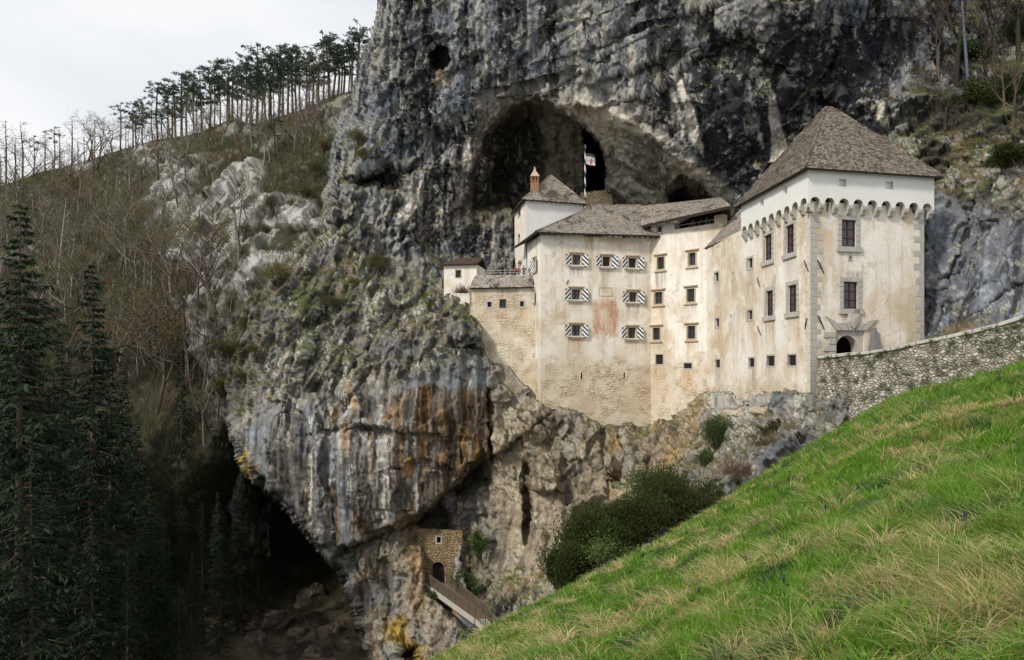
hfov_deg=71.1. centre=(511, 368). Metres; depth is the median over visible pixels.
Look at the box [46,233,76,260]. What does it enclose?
bare tree
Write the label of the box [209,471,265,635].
spruce
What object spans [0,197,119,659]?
spruce
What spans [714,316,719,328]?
window
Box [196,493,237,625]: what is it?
spruce
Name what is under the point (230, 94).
pine
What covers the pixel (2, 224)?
bare tree
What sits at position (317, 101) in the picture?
bare tree
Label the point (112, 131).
bare tree
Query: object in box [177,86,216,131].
bare tree
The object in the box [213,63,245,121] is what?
pine
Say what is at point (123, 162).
bare tree
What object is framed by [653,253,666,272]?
window
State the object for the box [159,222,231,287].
bare tree
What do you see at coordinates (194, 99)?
pine
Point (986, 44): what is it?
bare tree
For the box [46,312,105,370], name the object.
bare tree
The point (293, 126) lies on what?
bare tree
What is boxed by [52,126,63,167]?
dead tree
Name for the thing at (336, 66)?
pine
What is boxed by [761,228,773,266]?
window
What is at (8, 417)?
spruce
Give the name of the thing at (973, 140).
ledge grass
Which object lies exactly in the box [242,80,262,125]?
bare tree
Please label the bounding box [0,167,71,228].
bare tree
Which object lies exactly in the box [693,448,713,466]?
shrub
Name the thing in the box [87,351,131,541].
spruce
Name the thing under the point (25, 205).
bare tree
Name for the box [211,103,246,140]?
bare tree
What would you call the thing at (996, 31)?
bare tree
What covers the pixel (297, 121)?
bare tree
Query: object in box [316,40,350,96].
pine
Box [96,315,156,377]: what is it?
bare tree
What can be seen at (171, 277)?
bare tree
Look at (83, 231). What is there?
bare tree
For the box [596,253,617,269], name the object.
window
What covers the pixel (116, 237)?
bare tree
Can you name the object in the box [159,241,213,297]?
bare tree
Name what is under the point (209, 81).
pine
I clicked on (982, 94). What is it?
evergreen bush
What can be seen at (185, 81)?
pine
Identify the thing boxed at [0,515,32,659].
spruce
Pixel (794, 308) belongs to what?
window
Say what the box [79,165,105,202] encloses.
bare tree
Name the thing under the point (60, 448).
spruce
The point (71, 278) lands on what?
bare tree
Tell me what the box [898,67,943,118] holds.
bare tree
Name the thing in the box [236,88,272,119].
bare tree
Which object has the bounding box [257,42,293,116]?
pine
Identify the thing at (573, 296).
window
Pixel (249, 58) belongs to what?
pine
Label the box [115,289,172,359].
bare tree
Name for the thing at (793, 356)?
window
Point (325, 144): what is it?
bare tree
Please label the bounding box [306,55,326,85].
pine
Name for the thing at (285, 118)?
bare tree
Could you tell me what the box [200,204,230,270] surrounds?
bare tree
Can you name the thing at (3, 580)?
spruce
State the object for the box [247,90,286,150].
bare tree
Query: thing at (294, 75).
pine
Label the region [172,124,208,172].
bare tree
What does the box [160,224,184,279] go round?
bare tree
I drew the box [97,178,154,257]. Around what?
bare tree
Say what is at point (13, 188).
bare tree
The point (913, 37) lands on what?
bare tree
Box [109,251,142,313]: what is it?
bare tree
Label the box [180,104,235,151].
bare tree
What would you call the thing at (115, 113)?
pine
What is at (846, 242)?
window
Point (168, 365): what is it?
hillside scrub
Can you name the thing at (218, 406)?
bare tree
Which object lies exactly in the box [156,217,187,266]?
bare tree
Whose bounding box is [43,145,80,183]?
bare tree
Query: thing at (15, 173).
bare tree
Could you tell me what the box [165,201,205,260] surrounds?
bare tree
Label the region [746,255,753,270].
window
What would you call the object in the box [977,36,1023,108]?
bare tree
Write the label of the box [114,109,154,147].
bare tree
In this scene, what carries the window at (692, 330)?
in the linking house at (678, 325)
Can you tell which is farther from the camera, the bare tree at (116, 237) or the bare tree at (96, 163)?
the bare tree at (96, 163)
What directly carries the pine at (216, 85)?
on the hillside
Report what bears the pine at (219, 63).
on the hillside
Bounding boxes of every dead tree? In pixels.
[0,120,12,184]
[0,146,4,191]
[10,137,17,165]
[18,122,32,183]
[40,135,51,173]
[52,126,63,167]
[57,199,66,284]
[65,116,77,165]
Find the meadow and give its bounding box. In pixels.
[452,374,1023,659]
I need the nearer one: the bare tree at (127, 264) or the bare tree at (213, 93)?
the bare tree at (127, 264)
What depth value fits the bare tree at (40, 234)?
157.10 m
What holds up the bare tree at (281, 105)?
on the hillside
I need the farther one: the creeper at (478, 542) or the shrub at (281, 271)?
the shrub at (281, 271)
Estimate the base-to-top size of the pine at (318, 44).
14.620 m
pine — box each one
[25,135,44,177]
[42,126,63,171]
[109,102,131,150]
[117,100,141,147]
[125,106,146,147]
[130,96,152,145]
[140,100,159,144]
[143,80,165,141]
[148,100,171,138]
[151,95,184,139]
[154,84,176,138]
[155,70,199,138]
[156,80,191,136]
[174,74,207,138]
[179,69,198,123]
[184,70,209,127]
[186,83,204,122]
[191,65,223,128]
[199,72,224,104]
[200,60,227,127]
[202,68,230,125]
[210,57,244,120]
[211,79,230,123]
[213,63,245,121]
[221,64,252,124]
[224,70,245,124]
[226,62,266,124]
[230,62,255,125]
[235,42,268,124]
[238,64,273,124]
[241,74,257,126]
[249,56,276,121]
[251,51,282,120]
[253,64,282,117]
[255,50,277,120]
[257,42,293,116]
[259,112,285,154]
[269,43,304,115]
[271,45,308,112]
[271,52,294,116]
[271,80,278,116]
[272,56,290,118]
[279,47,301,114]
[281,54,310,111]
[289,49,316,108]
[295,56,325,106]
[298,50,326,106]
[302,53,336,107]
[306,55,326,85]
[307,35,340,99]
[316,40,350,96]
[318,30,333,95]
[318,46,353,95]
[319,31,339,98]
[325,42,356,93]
[327,26,367,91]
[327,47,350,95]
[337,30,370,67]
[344,19,369,59]
[346,40,356,93]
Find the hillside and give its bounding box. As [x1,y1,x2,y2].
[0,91,415,659]
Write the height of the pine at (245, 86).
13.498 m
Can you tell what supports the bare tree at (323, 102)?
on the hillside
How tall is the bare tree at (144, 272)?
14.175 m
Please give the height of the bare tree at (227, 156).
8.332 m
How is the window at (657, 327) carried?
in the linking house at (678, 325)
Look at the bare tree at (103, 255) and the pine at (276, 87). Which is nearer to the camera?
the bare tree at (103, 255)
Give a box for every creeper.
[426,590,440,602]
[449,566,481,595]
[468,528,489,563]
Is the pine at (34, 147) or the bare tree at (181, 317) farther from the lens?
the pine at (34, 147)
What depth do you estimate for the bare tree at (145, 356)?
101.22 m
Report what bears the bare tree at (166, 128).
on the hillside
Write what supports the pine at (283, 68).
on the hillside
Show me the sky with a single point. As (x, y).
(57, 56)
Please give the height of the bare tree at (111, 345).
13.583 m
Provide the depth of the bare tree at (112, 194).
155.31 m
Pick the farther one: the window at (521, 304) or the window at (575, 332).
the window at (521, 304)
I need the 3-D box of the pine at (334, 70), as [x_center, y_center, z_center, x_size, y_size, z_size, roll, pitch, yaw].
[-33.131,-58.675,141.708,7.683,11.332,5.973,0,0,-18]
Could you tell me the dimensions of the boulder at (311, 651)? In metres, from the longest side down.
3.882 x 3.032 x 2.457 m
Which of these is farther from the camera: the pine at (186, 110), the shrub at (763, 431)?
the pine at (186, 110)
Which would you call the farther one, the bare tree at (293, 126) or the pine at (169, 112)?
the pine at (169, 112)
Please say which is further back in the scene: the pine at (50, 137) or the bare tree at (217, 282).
the pine at (50, 137)
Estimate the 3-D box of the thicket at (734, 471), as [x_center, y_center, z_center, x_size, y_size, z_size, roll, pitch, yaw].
[16.792,7.546,55.081,6.428,2.001,4.388,0,0,0]
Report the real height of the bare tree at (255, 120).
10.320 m
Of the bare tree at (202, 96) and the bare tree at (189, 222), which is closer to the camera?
the bare tree at (189, 222)
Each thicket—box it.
[449,284,469,296]
[694,454,766,479]
[704,492,728,504]
[738,429,782,451]
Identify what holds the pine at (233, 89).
on the hillside
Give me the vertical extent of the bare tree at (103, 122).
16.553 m
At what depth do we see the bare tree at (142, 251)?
120.29 m
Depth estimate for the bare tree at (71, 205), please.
172.00 m
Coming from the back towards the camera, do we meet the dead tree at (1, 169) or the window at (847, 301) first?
the dead tree at (1, 169)
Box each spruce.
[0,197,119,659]
[0,337,45,645]
[0,420,44,650]
[0,446,72,659]
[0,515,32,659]
[0,525,47,659]
[1,295,57,590]
[13,471,89,659]
[28,329,88,648]
[29,396,67,541]
[33,358,111,600]
[35,261,175,659]
[54,462,89,649]
[57,516,128,659]
[79,480,132,659]
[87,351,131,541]
[99,362,138,516]
[107,413,166,652]
[109,428,155,618]
[114,552,148,659]
[122,476,174,658]
[155,463,187,590]
[157,347,206,571]
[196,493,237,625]
[201,534,237,659]
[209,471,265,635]
[246,523,271,629]
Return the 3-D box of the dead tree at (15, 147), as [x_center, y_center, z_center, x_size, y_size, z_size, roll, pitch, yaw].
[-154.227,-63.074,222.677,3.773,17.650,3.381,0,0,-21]
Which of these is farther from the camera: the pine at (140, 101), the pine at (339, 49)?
the pine at (140, 101)
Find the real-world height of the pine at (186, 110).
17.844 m
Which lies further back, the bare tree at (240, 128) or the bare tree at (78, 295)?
the bare tree at (240, 128)
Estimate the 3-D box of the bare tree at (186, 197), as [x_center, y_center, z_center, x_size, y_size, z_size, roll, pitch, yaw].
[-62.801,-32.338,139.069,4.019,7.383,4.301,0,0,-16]
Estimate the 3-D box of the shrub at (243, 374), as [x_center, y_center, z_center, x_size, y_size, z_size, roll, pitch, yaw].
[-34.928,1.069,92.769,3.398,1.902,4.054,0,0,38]
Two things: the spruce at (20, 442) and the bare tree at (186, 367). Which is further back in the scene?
the bare tree at (186, 367)
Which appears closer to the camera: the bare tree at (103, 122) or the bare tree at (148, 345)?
the bare tree at (148, 345)
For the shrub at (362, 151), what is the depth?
95.65 m
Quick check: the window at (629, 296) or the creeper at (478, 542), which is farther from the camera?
the window at (629, 296)
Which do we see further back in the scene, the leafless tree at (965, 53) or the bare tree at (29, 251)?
the bare tree at (29, 251)
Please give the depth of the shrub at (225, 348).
94.90 m
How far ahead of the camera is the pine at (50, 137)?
217.69 m
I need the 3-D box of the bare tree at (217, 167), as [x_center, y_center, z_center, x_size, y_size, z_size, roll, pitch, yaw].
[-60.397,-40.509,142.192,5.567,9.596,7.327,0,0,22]
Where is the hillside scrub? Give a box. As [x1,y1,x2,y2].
[0,86,351,658]
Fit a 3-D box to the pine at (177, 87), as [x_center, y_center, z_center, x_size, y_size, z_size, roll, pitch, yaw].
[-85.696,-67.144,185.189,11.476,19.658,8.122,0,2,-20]
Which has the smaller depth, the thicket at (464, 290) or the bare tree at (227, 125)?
the thicket at (464, 290)
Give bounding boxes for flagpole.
[584,145,594,207]
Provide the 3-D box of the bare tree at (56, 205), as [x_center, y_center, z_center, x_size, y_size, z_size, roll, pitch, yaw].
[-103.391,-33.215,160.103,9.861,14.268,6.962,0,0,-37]
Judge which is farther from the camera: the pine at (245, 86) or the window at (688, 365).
the pine at (245, 86)
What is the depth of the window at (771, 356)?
62.00 m
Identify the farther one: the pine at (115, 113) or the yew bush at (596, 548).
the pine at (115, 113)
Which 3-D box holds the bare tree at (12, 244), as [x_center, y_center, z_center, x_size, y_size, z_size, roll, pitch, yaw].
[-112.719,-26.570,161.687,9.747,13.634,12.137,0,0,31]
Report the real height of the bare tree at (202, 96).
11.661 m
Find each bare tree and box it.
[0,125,36,188]
[0,135,29,202]
[0,138,31,209]
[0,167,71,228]
[0,170,31,213]
[0,183,19,225]
[0,189,17,211]
[0,190,40,228]
[0,198,17,256]
[0,202,37,258]
[0,225,50,270]
[0,241,15,256]
[2,201,62,262]
[5,126,73,184]
[9,263,62,317]
[11,163,49,208]
[14,229,91,285]
[15,236,40,270]
[16,149,46,195]
[19,151,85,209]
[23,188,73,248]
[23,230,92,326]
[24,216,66,267]
[24,251,67,302]
[26,179,65,234]
[32,201,72,238]
[34,161,68,200]
[35,231,80,283]
[38,140,75,171]
[38,197,68,236]
[39,177,85,213]
[41,202,67,234]
[42,216,107,296]
[42,254,116,314]
[42,256,102,326]
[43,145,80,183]
[44,152,83,181]
[45,183,69,220]
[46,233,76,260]
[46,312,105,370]
[48,147,77,193]
[49,157,113,212]
[49,174,93,217]
[53,171,77,202]
[53,215,76,254]
[54,251,100,289]
[55,186,98,226]
[58,204,88,246]
[61,134,105,180]
[62,118,126,168]
[63,300,146,375]
[64,149,97,195]
[66,190,101,243]
[68,108,131,162]
[70,140,95,176]
[72,174,107,224]
[72,301,125,382]
[74,203,105,259]
[74,271,171,365]
[77,196,107,238]
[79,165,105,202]
[80,169,116,200]
[81,266,168,360]
[84,196,133,268]
[89,215,135,265]
[90,113,131,161]
[90,208,160,276]
[91,145,120,184]
[92,189,152,287]
[92,203,126,253]
[93,115,118,160]
[93,221,125,273]
[94,294,219,413]
[95,292,148,362]
[96,288,143,347]
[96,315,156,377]
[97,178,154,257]
[98,120,155,188]
[100,193,193,271]
[102,144,140,187]
[102,170,138,206]
[104,176,126,220]
[105,247,189,330]
[106,194,126,230]
[107,189,155,233]
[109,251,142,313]
[110,284,181,361]
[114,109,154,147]
[115,241,142,281]
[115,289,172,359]
[116,239,212,333]
[118,232,172,289]
[120,107,165,151]
[120,167,147,197]
[120,298,241,411]
[126,196,145,222]
[126,207,177,296]
[127,298,174,352]
[128,172,165,233]
[129,215,159,270]
[129,250,207,334]
[131,307,180,375]
[134,248,190,347]
[135,125,189,166]
[135,228,177,291]
[136,119,180,173]
[136,124,174,163]
[136,204,178,283]
[138,304,161,367]
[139,96,185,144]
[139,136,190,184]
[140,144,164,180]
[141,161,180,204]
[141,205,250,311]
[144,142,207,198]
[146,169,179,223]
[149,119,179,151]
[149,207,178,256]
[152,131,187,181]
[154,279,205,377]
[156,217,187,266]
[159,164,188,211]
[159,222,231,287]
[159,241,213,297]
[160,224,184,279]
[160,300,208,339]
[164,200,233,273]
[165,200,194,231]
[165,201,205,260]
[165,303,242,386]
[169,212,247,292]
[170,229,216,320]
[170,308,195,381]
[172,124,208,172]
[175,207,195,241]
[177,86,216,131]
[177,184,195,212]
[177,365,230,446]
[179,248,237,335]
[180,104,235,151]
[180,123,207,158]
[180,160,211,201]
[181,109,207,155]
[183,237,236,326]
[184,95,225,133]
[185,122,210,174]
[185,303,215,380]
[187,133,219,176]
[188,122,212,159]
[188,234,263,290]
[192,105,214,146]
[192,141,221,182]
[196,191,216,221]
[199,286,236,379]
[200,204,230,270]
[202,357,236,418]
[204,188,236,221]
[208,79,230,119]
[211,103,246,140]
[211,106,276,161]
[220,167,265,264]
[221,99,243,144]
[222,130,239,163]
[224,80,272,146]
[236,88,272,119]
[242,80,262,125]
[242,113,273,161]
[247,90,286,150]
[249,114,291,165]
[271,65,324,123]
[271,79,304,131]
[272,103,293,138]
[275,85,315,142]
[279,123,308,161]
[282,111,305,152]
[291,101,320,146]
[292,82,337,127]
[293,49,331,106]
[294,98,324,149]
[295,90,326,136]
[305,50,336,113]
[312,129,336,160]
[885,0,891,17]
[894,42,1003,131]
[895,0,931,57]
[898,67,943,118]
[902,0,966,87]
[906,0,961,77]
[931,89,985,139]
[947,0,1023,84]
[967,0,1023,66]
[970,41,1023,133]
[974,0,979,31]
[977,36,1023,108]
[983,0,1021,63]
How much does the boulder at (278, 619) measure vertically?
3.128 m
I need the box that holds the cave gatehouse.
[418,503,461,591]
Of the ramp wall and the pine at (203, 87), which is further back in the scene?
the pine at (203, 87)
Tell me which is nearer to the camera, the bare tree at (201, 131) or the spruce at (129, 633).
the spruce at (129, 633)
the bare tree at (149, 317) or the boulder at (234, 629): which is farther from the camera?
the bare tree at (149, 317)
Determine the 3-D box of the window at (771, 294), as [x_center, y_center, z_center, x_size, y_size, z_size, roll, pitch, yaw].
[22.258,-5.590,61.934,0.505,2.934,2.268,0,0,0]
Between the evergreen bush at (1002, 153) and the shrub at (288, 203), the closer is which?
the evergreen bush at (1002, 153)
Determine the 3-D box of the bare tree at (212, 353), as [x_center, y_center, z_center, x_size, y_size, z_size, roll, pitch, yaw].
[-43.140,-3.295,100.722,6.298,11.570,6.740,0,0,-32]
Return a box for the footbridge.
[425,572,497,627]
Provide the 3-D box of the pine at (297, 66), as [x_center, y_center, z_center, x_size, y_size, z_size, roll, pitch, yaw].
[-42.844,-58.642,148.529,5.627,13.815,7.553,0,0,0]
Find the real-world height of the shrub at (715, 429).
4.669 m
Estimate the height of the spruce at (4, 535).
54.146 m
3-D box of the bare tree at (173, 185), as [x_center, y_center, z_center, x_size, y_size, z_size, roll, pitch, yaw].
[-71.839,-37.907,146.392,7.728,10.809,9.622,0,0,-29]
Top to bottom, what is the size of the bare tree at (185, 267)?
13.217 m
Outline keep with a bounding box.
[510,167,587,274]
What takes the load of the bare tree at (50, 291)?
on the hillside
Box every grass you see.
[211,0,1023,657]
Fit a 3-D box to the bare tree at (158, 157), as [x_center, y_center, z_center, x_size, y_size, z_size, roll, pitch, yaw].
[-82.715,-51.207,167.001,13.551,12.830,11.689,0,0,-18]
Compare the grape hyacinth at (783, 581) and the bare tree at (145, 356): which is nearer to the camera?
the grape hyacinth at (783, 581)
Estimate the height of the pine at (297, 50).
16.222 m
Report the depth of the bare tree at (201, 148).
151.51 m
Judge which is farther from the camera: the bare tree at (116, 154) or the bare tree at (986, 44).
the bare tree at (116, 154)
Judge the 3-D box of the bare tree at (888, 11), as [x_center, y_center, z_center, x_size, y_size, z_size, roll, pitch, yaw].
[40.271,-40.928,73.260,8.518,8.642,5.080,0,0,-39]
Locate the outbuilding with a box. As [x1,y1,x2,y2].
[440,257,486,312]
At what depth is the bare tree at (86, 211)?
164.90 m
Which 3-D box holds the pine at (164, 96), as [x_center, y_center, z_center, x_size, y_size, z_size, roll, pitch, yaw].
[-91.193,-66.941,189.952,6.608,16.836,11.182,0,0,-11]
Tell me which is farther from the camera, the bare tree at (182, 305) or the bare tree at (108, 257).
the bare tree at (108, 257)
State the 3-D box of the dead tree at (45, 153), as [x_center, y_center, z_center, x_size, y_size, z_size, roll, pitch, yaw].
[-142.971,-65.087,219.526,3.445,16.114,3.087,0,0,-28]
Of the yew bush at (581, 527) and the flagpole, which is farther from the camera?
the flagpole
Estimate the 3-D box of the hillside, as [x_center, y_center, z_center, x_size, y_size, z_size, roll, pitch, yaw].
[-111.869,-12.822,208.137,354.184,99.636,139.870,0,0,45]
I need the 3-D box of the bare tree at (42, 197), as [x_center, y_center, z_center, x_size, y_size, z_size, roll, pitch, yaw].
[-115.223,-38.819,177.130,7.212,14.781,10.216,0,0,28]
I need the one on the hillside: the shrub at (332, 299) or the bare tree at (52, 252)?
the bare tree at (52, 252)
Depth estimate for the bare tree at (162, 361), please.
101.06 m
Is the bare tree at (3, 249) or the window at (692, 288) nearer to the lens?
the window at (692, 288)
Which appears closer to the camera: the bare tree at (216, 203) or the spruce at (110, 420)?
the spruce at (110, 420)
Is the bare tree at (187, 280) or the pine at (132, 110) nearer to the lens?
the bare tree at (187, 280)
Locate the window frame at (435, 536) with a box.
[435,536,441,543]
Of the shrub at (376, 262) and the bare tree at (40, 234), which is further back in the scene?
the bare tree at (40, 234)
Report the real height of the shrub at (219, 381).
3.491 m
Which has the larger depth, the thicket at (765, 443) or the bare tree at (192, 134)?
the bare tree at (192, 134)
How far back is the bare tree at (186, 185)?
140.97 m
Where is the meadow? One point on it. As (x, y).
(658, 556)
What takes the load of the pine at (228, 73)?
on the hillside
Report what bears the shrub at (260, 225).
on the hillside
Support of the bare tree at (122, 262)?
on the hillside
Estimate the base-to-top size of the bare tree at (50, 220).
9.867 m
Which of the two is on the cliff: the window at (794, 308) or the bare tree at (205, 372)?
the bare tree at (205, 372)
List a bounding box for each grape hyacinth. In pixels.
[782,574,784,592]
[963,512,966,537]
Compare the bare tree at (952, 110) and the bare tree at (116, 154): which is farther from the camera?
the bare tree at (116, 154)
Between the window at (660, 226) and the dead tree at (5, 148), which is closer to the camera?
the window at (660, 226)
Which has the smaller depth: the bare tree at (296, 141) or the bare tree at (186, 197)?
the bare tree at (296, 141)
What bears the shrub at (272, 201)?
on the hillside
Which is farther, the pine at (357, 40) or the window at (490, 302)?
the pine at (357, 40)
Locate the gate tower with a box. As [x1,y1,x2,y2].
[733,106,944,413]
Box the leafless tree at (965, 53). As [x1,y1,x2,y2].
[961,1,969,86]
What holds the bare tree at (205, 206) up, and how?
on the hillside
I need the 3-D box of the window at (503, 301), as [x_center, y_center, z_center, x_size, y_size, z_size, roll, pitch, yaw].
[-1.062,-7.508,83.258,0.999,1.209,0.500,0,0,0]
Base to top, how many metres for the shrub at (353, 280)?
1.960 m
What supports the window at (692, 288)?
in the linking house at (678, 325)
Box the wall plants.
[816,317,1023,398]
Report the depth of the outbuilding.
86.75 m
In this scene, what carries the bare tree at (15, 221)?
on the hillside
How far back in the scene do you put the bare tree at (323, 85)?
134.84 m
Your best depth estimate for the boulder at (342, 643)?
86.42 m
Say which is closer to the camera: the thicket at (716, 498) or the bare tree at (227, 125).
the thicket at (716, 498)
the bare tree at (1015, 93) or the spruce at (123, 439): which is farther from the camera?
the spruce at (123, 439)
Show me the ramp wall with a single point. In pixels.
(861, 392)
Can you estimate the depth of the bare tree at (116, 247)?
122.49 m
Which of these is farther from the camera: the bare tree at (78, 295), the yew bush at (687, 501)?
the bare tree at (78, 295)
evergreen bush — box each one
[941,37,997,65]
[945,76,1005,108]
[977,11,1023,44]
[979,65,1023,105]
[983,140,1023,169]
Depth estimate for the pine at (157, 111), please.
191.38 m
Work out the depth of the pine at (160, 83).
187.75 m
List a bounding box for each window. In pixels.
[455,269,461,277]
[486,300,492,308]
[499,298,506,308]
[518,300,524,307]
[530,256,536,273]
[565,286,587,302]
[565,322,587,338]
[566,251,587,267]
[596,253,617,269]
[622,325,643,340]
[623,255,643,270]
[623,289,644,304]
[649,324,662,342]
[650,288,664,306]
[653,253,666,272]
[655,353,663,364]
[656,225,662,234]
[683,285,697,304]
[683,322,698,341]
[683,362,692,369]
[684,248,698,268]
[714,270,718,283]
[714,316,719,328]
[715,358,720,368]
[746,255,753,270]
[746,308,752,321]
[748,357,754,367]
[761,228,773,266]
[762,285,775,321]
[766,354,774,366]
[782,219,796,260]
[784,279,798,317]
[787,353,796,366]
[836,215,861,252]
[838,277,863,313]
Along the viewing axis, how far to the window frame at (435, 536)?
82.97 m
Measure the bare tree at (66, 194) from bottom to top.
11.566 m
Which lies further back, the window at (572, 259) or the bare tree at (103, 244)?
the bare tree at (103, 244)
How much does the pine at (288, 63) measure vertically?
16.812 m
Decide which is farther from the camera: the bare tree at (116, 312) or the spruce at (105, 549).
the bare tree at (116, 312)
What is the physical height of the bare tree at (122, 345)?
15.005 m
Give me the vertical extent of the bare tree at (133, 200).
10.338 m
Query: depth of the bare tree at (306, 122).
125.67 m
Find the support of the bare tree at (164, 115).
on the hillside
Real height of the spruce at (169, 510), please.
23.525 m
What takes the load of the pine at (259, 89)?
on the hillside
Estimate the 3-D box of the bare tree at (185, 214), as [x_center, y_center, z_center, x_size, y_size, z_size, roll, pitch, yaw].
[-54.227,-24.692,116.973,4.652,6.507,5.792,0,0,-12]
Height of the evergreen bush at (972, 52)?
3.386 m
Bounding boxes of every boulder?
[222,620,242,633]
[241,629,269,644]
[260,609,293,631]
[286,625,309,638]
[294,582,326,607]
[302,645,329,658]
[317,621,344,634]
[334,636,355,651]
[343,610,354,618]
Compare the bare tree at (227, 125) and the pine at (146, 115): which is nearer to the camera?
the bare tree at (227, 125)
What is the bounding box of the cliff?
[213,0,1023,659]
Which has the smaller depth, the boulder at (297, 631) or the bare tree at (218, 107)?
the boulder at (297, 631)
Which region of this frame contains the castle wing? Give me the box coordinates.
[704,209,744,417]
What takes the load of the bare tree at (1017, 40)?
on the cliff
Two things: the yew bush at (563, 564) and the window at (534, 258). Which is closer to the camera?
the yew bush at (563, 564)
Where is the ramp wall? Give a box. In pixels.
[817,315,1023,421]
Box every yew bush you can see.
[535,533,594,591]
[549,496,635,576]
[579,528,641,566]
[584,479,680,556]
[623,456,725,537]
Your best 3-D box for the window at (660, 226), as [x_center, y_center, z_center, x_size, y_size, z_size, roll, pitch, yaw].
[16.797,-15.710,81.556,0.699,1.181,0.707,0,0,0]
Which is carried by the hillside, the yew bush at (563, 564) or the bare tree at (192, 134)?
the bare tree at (192, 134)
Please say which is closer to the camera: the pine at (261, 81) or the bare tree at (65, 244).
the bare tree at (65, 244)
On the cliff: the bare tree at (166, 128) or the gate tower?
the gate tower
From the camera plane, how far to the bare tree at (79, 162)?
191.94 m
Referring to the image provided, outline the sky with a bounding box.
[0,0,376,182]
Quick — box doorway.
[433,562,443,581]
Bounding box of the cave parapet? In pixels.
[581,190,612,209]
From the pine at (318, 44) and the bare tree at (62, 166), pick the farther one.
the bare tree at (62, 166)
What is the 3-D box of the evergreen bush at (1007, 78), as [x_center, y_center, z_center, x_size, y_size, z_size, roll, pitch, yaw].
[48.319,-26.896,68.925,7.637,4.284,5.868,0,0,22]
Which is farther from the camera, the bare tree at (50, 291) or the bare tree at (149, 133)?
the bare tree at (149, 133)
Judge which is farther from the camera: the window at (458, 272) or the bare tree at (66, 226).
the bare tree at (66, 226)
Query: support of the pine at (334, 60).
on the hillside
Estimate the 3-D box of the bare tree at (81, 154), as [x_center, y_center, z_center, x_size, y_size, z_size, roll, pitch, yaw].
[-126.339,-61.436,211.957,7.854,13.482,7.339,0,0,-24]
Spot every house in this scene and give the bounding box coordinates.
[469,270,534,411]
[514,204,659,426]
[640,197,731,423]
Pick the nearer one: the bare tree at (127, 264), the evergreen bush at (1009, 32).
the evergreen bush at (1009, 32)
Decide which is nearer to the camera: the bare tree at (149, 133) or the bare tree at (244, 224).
the bare tree at (244, 224)
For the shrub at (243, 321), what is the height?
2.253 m
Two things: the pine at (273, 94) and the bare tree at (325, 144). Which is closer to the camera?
the bare tree at (325, 144)
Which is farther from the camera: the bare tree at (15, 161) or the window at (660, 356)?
the bare tree at (15, 161)
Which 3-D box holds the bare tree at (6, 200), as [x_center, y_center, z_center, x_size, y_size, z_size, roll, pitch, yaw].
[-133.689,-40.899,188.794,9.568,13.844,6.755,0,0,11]
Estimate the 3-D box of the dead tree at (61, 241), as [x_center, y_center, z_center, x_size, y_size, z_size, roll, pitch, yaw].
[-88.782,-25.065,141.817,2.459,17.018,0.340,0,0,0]
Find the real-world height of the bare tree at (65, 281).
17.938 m
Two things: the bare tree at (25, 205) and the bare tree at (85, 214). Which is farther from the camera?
the bare tree at (25, 205)
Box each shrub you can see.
[205,373,227,397]
[208,338,243,360]
[223,289,234,297]
[230,370,246,383]
[235,315,248,330]
[237,223,259,241]
[245,342,262,362]
[253,222,272,232]
[257,192,280,217]
[258,262,294,289]
[283,197,296,207]
[289,184,317,199]
[304,160,327,182]
[314,294,357,312]
[316,137,331,152]
[344,128,367,150]
[346,276,359,290]
[349,143,374,160]
[363,251,397,278]
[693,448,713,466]
[700,412,733,449]
[752,421,781,435]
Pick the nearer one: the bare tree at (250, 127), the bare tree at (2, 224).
the bare tree at (250, 127)
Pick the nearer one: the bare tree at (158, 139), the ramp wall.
the ramp wall
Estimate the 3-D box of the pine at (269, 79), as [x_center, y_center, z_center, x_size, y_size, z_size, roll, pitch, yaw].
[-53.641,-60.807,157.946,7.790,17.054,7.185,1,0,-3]
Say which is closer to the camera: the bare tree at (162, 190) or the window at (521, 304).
the window at (521, 304)
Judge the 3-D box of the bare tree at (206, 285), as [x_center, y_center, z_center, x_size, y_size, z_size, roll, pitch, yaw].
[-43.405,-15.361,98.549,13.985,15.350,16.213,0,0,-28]
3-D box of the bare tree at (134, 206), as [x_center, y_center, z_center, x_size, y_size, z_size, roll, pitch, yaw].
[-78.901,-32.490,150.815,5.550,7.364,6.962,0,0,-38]
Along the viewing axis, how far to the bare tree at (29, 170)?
216.18 m
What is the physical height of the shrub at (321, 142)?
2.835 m
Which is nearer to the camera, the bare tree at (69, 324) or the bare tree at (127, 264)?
the bare tree at (69, 324)
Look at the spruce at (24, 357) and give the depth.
81.87 m
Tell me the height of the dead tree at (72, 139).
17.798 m
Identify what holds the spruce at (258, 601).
on the hillside
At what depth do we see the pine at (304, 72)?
147.14 m
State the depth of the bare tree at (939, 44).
74.72 m
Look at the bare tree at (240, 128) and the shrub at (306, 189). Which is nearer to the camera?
the shrub at (306, 189)
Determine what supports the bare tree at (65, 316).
on the hillside
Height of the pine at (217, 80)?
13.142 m
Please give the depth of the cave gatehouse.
83.08 m
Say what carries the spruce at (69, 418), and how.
on the hillside
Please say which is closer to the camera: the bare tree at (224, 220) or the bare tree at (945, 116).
the bare tree at (945, 116)
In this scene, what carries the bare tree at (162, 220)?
on the hillside

